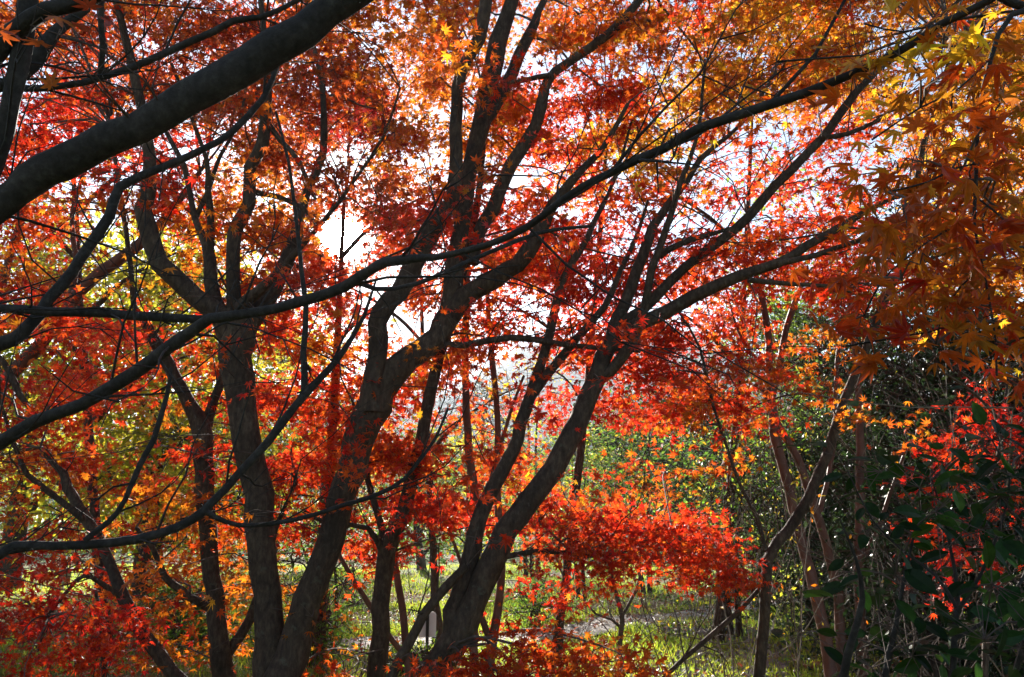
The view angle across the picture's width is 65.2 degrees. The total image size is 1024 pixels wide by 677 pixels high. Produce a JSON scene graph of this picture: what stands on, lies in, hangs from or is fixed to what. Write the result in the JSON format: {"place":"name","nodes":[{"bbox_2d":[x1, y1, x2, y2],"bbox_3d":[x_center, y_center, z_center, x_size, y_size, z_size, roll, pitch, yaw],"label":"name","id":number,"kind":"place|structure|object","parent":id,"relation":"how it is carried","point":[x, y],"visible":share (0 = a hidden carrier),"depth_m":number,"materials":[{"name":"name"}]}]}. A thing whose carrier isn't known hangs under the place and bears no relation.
{"place":"outdoors","nodes":[
{"label":"outdoors","id":0,"kind":"place"},
{"bbox_2d":[0,329,1022,517],"bbox_3d":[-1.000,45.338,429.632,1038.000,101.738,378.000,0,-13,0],"label":"hill","id":1,"kind":"structure","parent":0,"point":[507,365],"depth_m":340.47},
{"bbox_2d":[0,522,1023,676],"bbox_3d":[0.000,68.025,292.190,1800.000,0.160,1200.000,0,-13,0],"label":"ground","id":2,"kind":"structure","parent":0,"point":[446,577],"depth_m":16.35,"materials":[{"name":"green plant"}]},
{"bbox_2d":[0,431,63,532],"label":"distant tree","id":3,"kind":"object","parent":2,"relation":"on","point":[1,508],"visible":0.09,"depth_m":54.69,"materials":[{"name":"green plant"}]},
{"bbox_2d":[4,423,101,532],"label":"distant tree","id":4,"kind":"object","parent":2,"relation":"on","point":[45,478],"visible":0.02,"depth_m":67.97,"materials":[{"name":"green plant"}]},
{"bbox_2d":[58,568,93,584],"bbox_3d":[-11.231,6.306,20.978,1.500,0.550,0.445,0,-13,0],"label":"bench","id":5,"kind":"object","parent":2,"relation":"on","point":[91,569],"visible":0.1,"depth_m":20.86,"materials":[{"name":"grey wood"}]},
{"bbox_2d":[0,238,201,676],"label":"maple tree","id":6,"kind":"object","parent":2,"relation":"on","point":[132,615],"visible":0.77,"depth_m":5.77,"materials":[{"name":"red plant"}]},
{"bbox_2d":[0,181,215,591],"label":"broadleaf tree","id":7,"kind":"object","parent":2,"relation":"on","point":[6,565],"visible":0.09,"depth_m":18.57,"materials":[{"name":"green plant"}]},
{"bbox_2d":[63,433,188,527],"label":"distant tree","id":8,"kind":"object","parent":2,"relation":"on","point":[116,476],"visible":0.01,"depth_m":50.45,"materials":[{"name":"green plant"}]},
{"bbox_2d":[82,576,238,655],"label":"shrub","id":9,"kind":"object","parent":2,"relation":"on","point":[180,630],"visible":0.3,"depth_m":9.96,"materials":[{"name":"orange plant"}]},
{"bbox_2d":[105,470,229,585],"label":"tree","id":10,"kind":"object","parent":2,"relation":"on","point":[159,550],"visible":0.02,"depth_m":20.14,"materials":[{"name":"green plant"}]},
{"bbox_2d":[0,0,371,666],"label":"maple tree","id":11,"kind":"object","parent":2,"relation":"on","point":[117,259],"visible":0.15,"depth_m":8.48,"materials":[{"name":"red plant"}]},
{"bbox_2d":[0,0,380,643],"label":"maple tree","id":12,"kind":"object","parent":2,"relation":"on","point":[94,508],"visible":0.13,"depth_m":10.28,"materials":[{"name":"red plant"}]},
{"bbox_2d":[0,155,396,602],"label":"broadleaf tree","id":13,"kind":"object","parent":2,"relation":"on","point":[137,434],"visible":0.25,"depth_m":16.24,"materials":[{"name":"green plant"}]},
{"bbox_2d":[0,0,416,349],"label":"maple tree","id":14,"kind":"object","parent":2,"relation":"on","point":[264,53],"visible":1,"depth_m":2.30,"materials":[{"name":"red plant"}]},
{"bbox_2d":[0,0,425,676],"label":"maple tree","id":15,"kind":"object","parent":2,"relation":"on","point":[210,542],"visible":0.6,"depth_m":6.83,"materials":[{"name":"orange plant"}]},
{"bbox_2d":[222,422,306,531],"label":"distant tree","id":16,"kind":"object","parent":2,"relation":"on","point":[242,491],"visible":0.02,"depth_m":55.92,"materials":[{"name":"green plant"}]},
{"bbox_2d":[168,297,414,563],"bbox_3d":[-8.559,3.635,30.849,10.820,10.300,10.123,0,-13,0],"label":"broadleaf tree","id":17,"kind":"object","parent":2,"relation":"on","point":[279,435],"visible":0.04,"depth_m":30.24,"materials":[{"name":"orange plant"}]},
{"bbox_2d":[233,583,369,675],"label":"shrub","id":18,"kind":"object","parent":2,"relation":"on","point":[320,630],"visible":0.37,"depth_m":9.06,"materials":[{"name":"green plant"}]},
{"bbox_2d":[235,353,415,571],"bbox_3d":[-6.319,4.035,26.878,6.763,7.789,6.949,0,-13,0],"label":"pine tree","id":19,"kind":"object","parent":2,"relation":"on","point":[322,483],"visible":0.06,"depth_m":26.50,"materials":[{"name":"green plant"}]},
{"bbox_2d":[237,493,418,627],"bbox_3d":[-2.841,3.423,12.140,2.973,2.268,2.428,0,-13,0],"label":"shrub","id":20,"kind":"object","parent":2,"relation":"on","point":[336,592],"visible":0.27,"depth_m":11.91,"materials":[{"name":"orange plant"}]},
{"bbox_2d":[298,465,382,538],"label":"distant tree","id":21,"kind":"object","parent":2,"relation":"on","point":[359,497],"visible":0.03,"depth_m":60.14,"materials":[{"name":"green plant"}]},
{"bbox_2d":[133,6,557,660],"bbox_3d":[-1.884,-1.018,10.018,5.192,10.163,5.501,0,-13,0],"label":"maple tree","id":22,"kind":"object","parent":2,"relation":"on","point":[347,106],"visible":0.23,"depth_m":9.24,"materials":[{"name":"red plant"}]},
{"bbox_2d":[281,523,429,676],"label":"bare shrub","id":23,"kind":"object","parent":2,"relation":"on","point":[362,671],"visible":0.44,"depth_m":7.64,"materials":[{"name":"brown plant"}]},
{"bbox_2d":[357,423,415,523],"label":"distant tree","id":24,"kind":"object","parent":2,"relation":"on","point":[388,475],"depth_m":73.92,"materials":[{"name":"green plant"}]},
{"bbox_2d":[357,631,438,676],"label":"shrub","id":25,"kind":"object","parent":2,"relation":"on","point":[423,651],"visible":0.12,"depth_m":8.63,"materials":[{"name":"green plant"}]},
{"bbox_2d":[0,0,820,676],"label":"maple tree","id":26,"kind":"object","parent":2,"relation":"on","point":[280,650],"visible":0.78,"depth_m":5.60,"materials":[{"name":"red plant"}]},
{"bbox_2d":[0,507,840,558],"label":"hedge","id":27,"kind":"object","parent":2,"relation":"on","point":[304,545],"visible":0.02,"depth_m":35.47,"materials":[{"name":"green plant"}]},
{"bbox_2d":[419,612,435,650],"bbox_3d":[-0.992,3.555,9.353,0.197,0.680,0.047,0,-13,0],"label":"garden sign","id":28,"kind":"object","parent":2,"relation":"on","point":[428,630],"visible":0.53,"depth_m":9.39,"materials":[{"name":"grey metal"}]},
{"bbox_2d":[374,416,482,570],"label":"evergreen tree","id":29,"kind":"object","parent":2,"relation":"on","point":[421,562],"visible":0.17,"depth_m":26.24,"materials":[{"name":"green plant"}]},
{"bbox_2d":[339,239,524,676],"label":"tree","id":30,"kind":"object","parent":2,"relation":"on","point":[499,595],"visible":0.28,"depth_m":7.65,"materials":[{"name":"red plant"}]},
{"bbox_2d":[421,437,486,543],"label":"distant tree","id":31,"kind":"object","parent":2,"relation":"on","point":[454,482],"visible":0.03,"depth_m":54.88,"materials":[{"name":"green plant"}]},
{"bbox_2d":[403,412,542,575],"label":"tree","id":32,"kind":"object","parent":2,"relation":"on","point":[460,490],"visible":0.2,"depth_m":21.34,"materials":[{"name":"green plant"}]},
{"bbox_2d":[261,62,689,642],"bbox_3d":[-0.764,-0.128,10.716,6.076,8.664,5.489,0,-13,0],"label":"maple tree","id":33,"kind":"object","parent":2,"relation":"on","point":[433,585],"visible":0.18,"depth_m":10.35,"materials":[{"name":"red plant"}]},
{"bbox_2d":[232,0,725,676],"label":"maple tree","id":34,"kind":"object","parent":2,"relation":"on","point":[396,452],"visible":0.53,"depth_m":6.79,"materials":[{"name":"red plant"}]},
{"bbox_2d":[425,362,541,556],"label":"pine tree","id":35,"kind":"object","parent":2,"relation":"on","point":[482,416],"visible":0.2,"depth_m":35.75,"materials":[{"name":"green plant"}]},
{"bbox_2d":[0,0,999,618],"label":"maple tree","id":36,"kind":"object","parent":2,"relation":"on","point":[46,308],"visible":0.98,"depth_m":3.13,"materials":[{"name":"black plant"}]},
{"bbox_2d":[0,577,1007,676],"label":"leaf litter","id":37,"kind":"object","parent":2,"relation":"on","point":[581,621],"visible":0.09,"depth_m":12.48,"materials":[{"name":"brown plant"}]},
{"bbox_2d":[459,432,570,540],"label":"distant tree","id":38,"kind":"object","parent":2,"relation":"on","point":[509,503],"visible":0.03,"depth_m":62.73,"materials":[{"name":"green plant"}]},
{"bbox_2d":[458,347,596,578],"bbox_3d":[0.962,3.749,24.241,4.586,7.293,5.167,-8,-15,30],"label":"tree","id":39,"kind":"object","parent":2,"relation":"on","point":[536,532],"visible":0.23,"depth_m":23.74,"materials":[{"name":"green plant"}]},
{"bbox_2d":[489,564,584,628],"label":"shrub","id":40,"kind":"object","parent":2,"relation":"on","point":[535,611],"visible":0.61,"depth_m":11.95,"materials":[{"name":"green plant"}]},
{"bbox_2d":[525,429,599,520],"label":"distant tree","id":41,"kind":"object","parent":2,"relation":"on","point":[553,438],"visible":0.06,"depth_m":78.56,"materials":[{"name":"green plant"}]},
{"bbox_2d":[508,412,660,599],"bbox_3d":[1.354,3.484,16.696,3.375,4.222,3.510,-5,-14,22],"label":"shrub","id":42,"kind":"object","parent":2,"relation":"on","point":[592,440],"visible":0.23,"depth_m":16.59,"materials":[{"name":"green plant"}]},
{"bbox_2d":[337,0,881,669],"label":"maple tree","id":43,"kind":"object","parent":2,"relation":"on","point":[749,314],"visible":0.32,"depth_m":9.12,"materials":[{"name":"red plant"}]},
{"bbox_2d":[559,423,660,514],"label":"distant tree","id":44,"kind":"object","parent":2,"relation":"on","point":[598,466],"visible":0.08,"depth_m":58.87,"materials":[{"name":"green plant"}]},
{"bbox_2d":[571,480,676,676],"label":"maple sapling","id":45,"kind":"object","parent":2,"relation":"on","point":[621,625],"visible":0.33,"depth_m":8.10,"materials":[{"name":"brown plant"}]},
{"bbox_2d":[486,531,785,670],"bbox_3d":[1.034,2.590,7.553,2.946,1.600,1.218,-4,-13,16],"label":"bare shrub","id":46,"kind":"object","parent":2,"relation":"on","point":[595,616],"visible":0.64,"depth_m":7.57,"materials":[{"name":"brown plant"}]},
{"bbox_2d":[547,379,756,595],"bbox_3d":[3.332,3.224,17.592,5.221,5.073,5.319,0,-13,0],"label":"shrub","id":47,"kind":"object","parent":2,"relation":"on","point":[649,458],"visible":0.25,"depth_m":17.50,"materials":[{"name":"green plant"}]},
{"bbox_2d":[618,432,704,524],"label":"distant tree","id":48,"kind":"object","parent":2,"relation":"on","point":[665,459],"visible":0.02,"depth_m":65.06,"materials":[{"name":"green plant"}]},
{"bbox_2d":[547,307,801,585],"bbox_3d":[4.362,2.868,21.020,6.959,7.348,7.530,0,-13,0],"label":"evergreen tree","id":49,"kind":"object","parent":2,"relation":"on","point":[659,443],"visible":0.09,"depth_m":20.21,"materials":[{"name":"green plant"}]},
{"bbox_2d":[585,421,803,676],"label":"bare shrub","id":50,"kind":"object","parent":2,"relation":"on","point":[641,600],"visible":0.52,"depth_m":6.96,"materials":[{"name":"brown plant"}]},
{"bbox_2d":[374,0,1023,676],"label":"maple tree","id":51,"kind":"object","parent":2,"relation":"on","point":[470,582],"visible":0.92,"depth_m":5.06,"materials":[{"name":"red plant"}]},
{"bbox_2d":[662,415,767,536],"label":"distant tree","id":52,"kind":"object","parent":2,"relation":"on","point":[705,458],"visible":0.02,"depth_m":53.71,"materials":[{"name":"green plant"}]},
{"bbox_2d":[645,625,792,676],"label":"grass","id":53,"kind":"structure","parent":2,"relation":"on","point":[782,666],"depth_m":9.45,"materials":[{"name":"green plant"}]},
{"bbox_2d":[620,388,819,636],"bbox_3d":[2.881,2.405,11.297,2.856,3.854,3.390,0,-13,0],"label":"shrub","id":54,"kind":"object","parent":2,"relation":"on","point":[738,625],"visible":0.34,"depth_m":11.10,"materials":[{"name":"green plant"}]},
{"bbox_2d":[581,363,883,676],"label":"bare shrub","id":55,"kind":"object","parent":2,"relation":"on","point":[722,607],"visible":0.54,"depth_m":6.68,"materials":[{"name":"brown plant"}]},
{"bbox_2d":[483,0,1023,676],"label":"maple tree","id":56,"kind":"object","parent":2,"relation":"on","point":[647,370],"visible":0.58,"depth_m":6.31,"materials":[{"name":"red plant"}]},
{"bbox_2d":[731,415,828,534],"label":"distant tree","id":57,"kind":"object","parent":2,"relation":"on","point":[766,466],"depth_m":68.89,"materials":[{"name":"green plant"}]},
{"bbox_2d":[561,0,1006,644],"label":"maple tree","id":58,"kind":"object","parent":2,"relation":"on","point":[799,174],"visible":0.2,"depth_m":11.02,"materials":[{"name":"red plant"}]},
{"bbox_2d":[698,142,886,562],"bbox_3d":[7.180,0.504,20.288,4.708,12.054,4.247,12,-17,-42],"label":"broadleaf tree","id":59,"kind":"object","parent":2,"relation":"on","point":[764,208],"visible":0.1,"depth_m":21.05,"materials":[{"name":"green plant"}]},
{"bbox_2d":[654,372,931,644],"bbox_3d":[4.576,2.700,12.386,5.034,3.926,4.692,6,-14,-24],"label":"evergreen shrub","id":60,"kind":"object","parent":2,"relation":"on","point":[812,545],"visible":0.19,"depth_m":11.82,"materials":[{"name":"green plant"}]},
{"bbox_2d":[674,249,925,620],"bbox_3d":[5.023,1.579,13.303,4.332,6.509,4.196,8,-15,-30],"label":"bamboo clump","id":61,"kind":"object","parent":2,"relation":"on","point":[799,328],"visible":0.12,"depth_m":13.35,"materials":[{"name":"green plant"}]},
{"bbox_2d":[726,201,904,676],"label":"crape myrtle","id":62,"kind":"object","parent":2,"relation":"on","point":[831,666],"visible":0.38,"depth_m":8.29,"materials":[{"name":"brown plant"}]},
{"bbox_2d":[640,365,1023,676],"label":"bare shrub","id":63,"kind":"object","parent":2,"relation":"on","point":[976,591],"visible":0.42,"depth_m":5.26,"materials":[{"name":"brown plant"}]},
{"bbox_2d":[665,397,1023,676],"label":"bare shrub","id":64,"kind":"object","parent":2,"relation":"on","point":[815,585],"visible":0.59,"depth_m":6.15,"materials":[{"name":"brown plant"}]},
{"bbox_2d":[787,382,905,467],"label":"distant tree","id":65,"kind":"object","parent":2,"relation":"on","point":[846,423],"visible":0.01,"depth_m":57.18,"materials":[{"name":"green plant"}]},
{"bbox_2d":[700,274,1018,641],"bbox_3d":[5.002,1.580,11.395,5.038,5.662,4.704,0,-13,0],"label":"evergreen shrub","id":66,"kind":"object","parent":2,"relation":"on","point":[829,371],"visible":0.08,"depth_m":11.20,"materials":[{"name":"green plant"}]},
{"bbox_2d":[696,0,1023,672],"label":"maple tree","id":67,"kind":"object","parent":2,"relation":"on","point":[889,96],"visible":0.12,"depth_m":9.13,"materials":[{"name":"orange plant"}]},
{"bbox_2d":[748,453,1023,676],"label":"evergreen shrub","id":68,"kind":"object","parent":2,"relation":"on","point":[889,601],"visible":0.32,"depth_m":8.12,"materials":[{"name":"green plant"}]},
{"bbox_2d":[758,258,1023,661],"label":"evergreen shrub","id":69,"kind":"object","parent":2,"relation":"on","point":[910,374],"visible":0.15,"depth_m":9.94,"materials":[{"name":"green plant"}]},
{"bbox_2d":[762,145,1023,500],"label":"evergreen tree","id":70,"kind":"object","parent":2,"relation":"on","point":[885,214],"depth_m":17.40,"materials":[{"name":"green plant"}]},
{"bbox_2d":[771,386,1023,676],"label":"camellia shrub","id":71,"kind":"object","parent":2,"relation":"on","point":[1008,604],"visible":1,"depth_m":2.06,"materials":[{"name":"green plant"}]},
{"bbox_2d":[789,0,1023,406],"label":"maple tree","id":72,"kind":"object","parent":2,"relation":"on","point":[944,236],"visible":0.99,"depth_m":1.70,"materials":[{"name":"orange plant"}]},
{"bbox_2d":[817,254,1023,670],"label":"evergreen shrub","id":73,"kind":"object","parent":2,"relation":"on","point":[952,396],"visible":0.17,"depth_m":9.01,"materials":[{"name":"green plant"}]},
{"bbox_2d":[865,174,1023,676],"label":"maple tree","id":74,"kind":"object","parent":2,"relation":"on","point":[1000,420],"visible":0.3,"depth_m":5.37,"materials":[{"name":"red plant"}]},
{"bbox_2d":[0,0,1023,521],"label":"sky","id":75,"kind":"structure","parent":0,"point":[515,182],"materials":[{"name":"white"}]},
{"bbox_2d":[327,585,1013,651],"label":"path","id":76,"kind":"structure","parent":0,"point":[589,629],"depth_m":11.80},
{"bbox_2d":[601,210,966,649],"bbox_3d":[3.444,1.253,10.742,4.258,5.524,5.456,-6,-14,24],"label":"tree","id":77,"kind":"object","parent":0,"point":[789,599],"visible":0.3,"depth_m":9.89,"materials":[{"name":"brown plant"}]},
{"bbox_2d":[650,140,1023,676],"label":"tree","id":78,"kind":"object","parent":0,"point":[957,407],"visible":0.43,"depth_m":5.42,"materials":[{"name":"brown wood"}]},
{"bbox_2d":[695,253,1023,665],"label":"tree","id":79,"kind":"object","parent":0,"point":[900,421],"visible":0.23,"depth_m":8.89,"materials":[{"name":"brown wood"}]}
]}

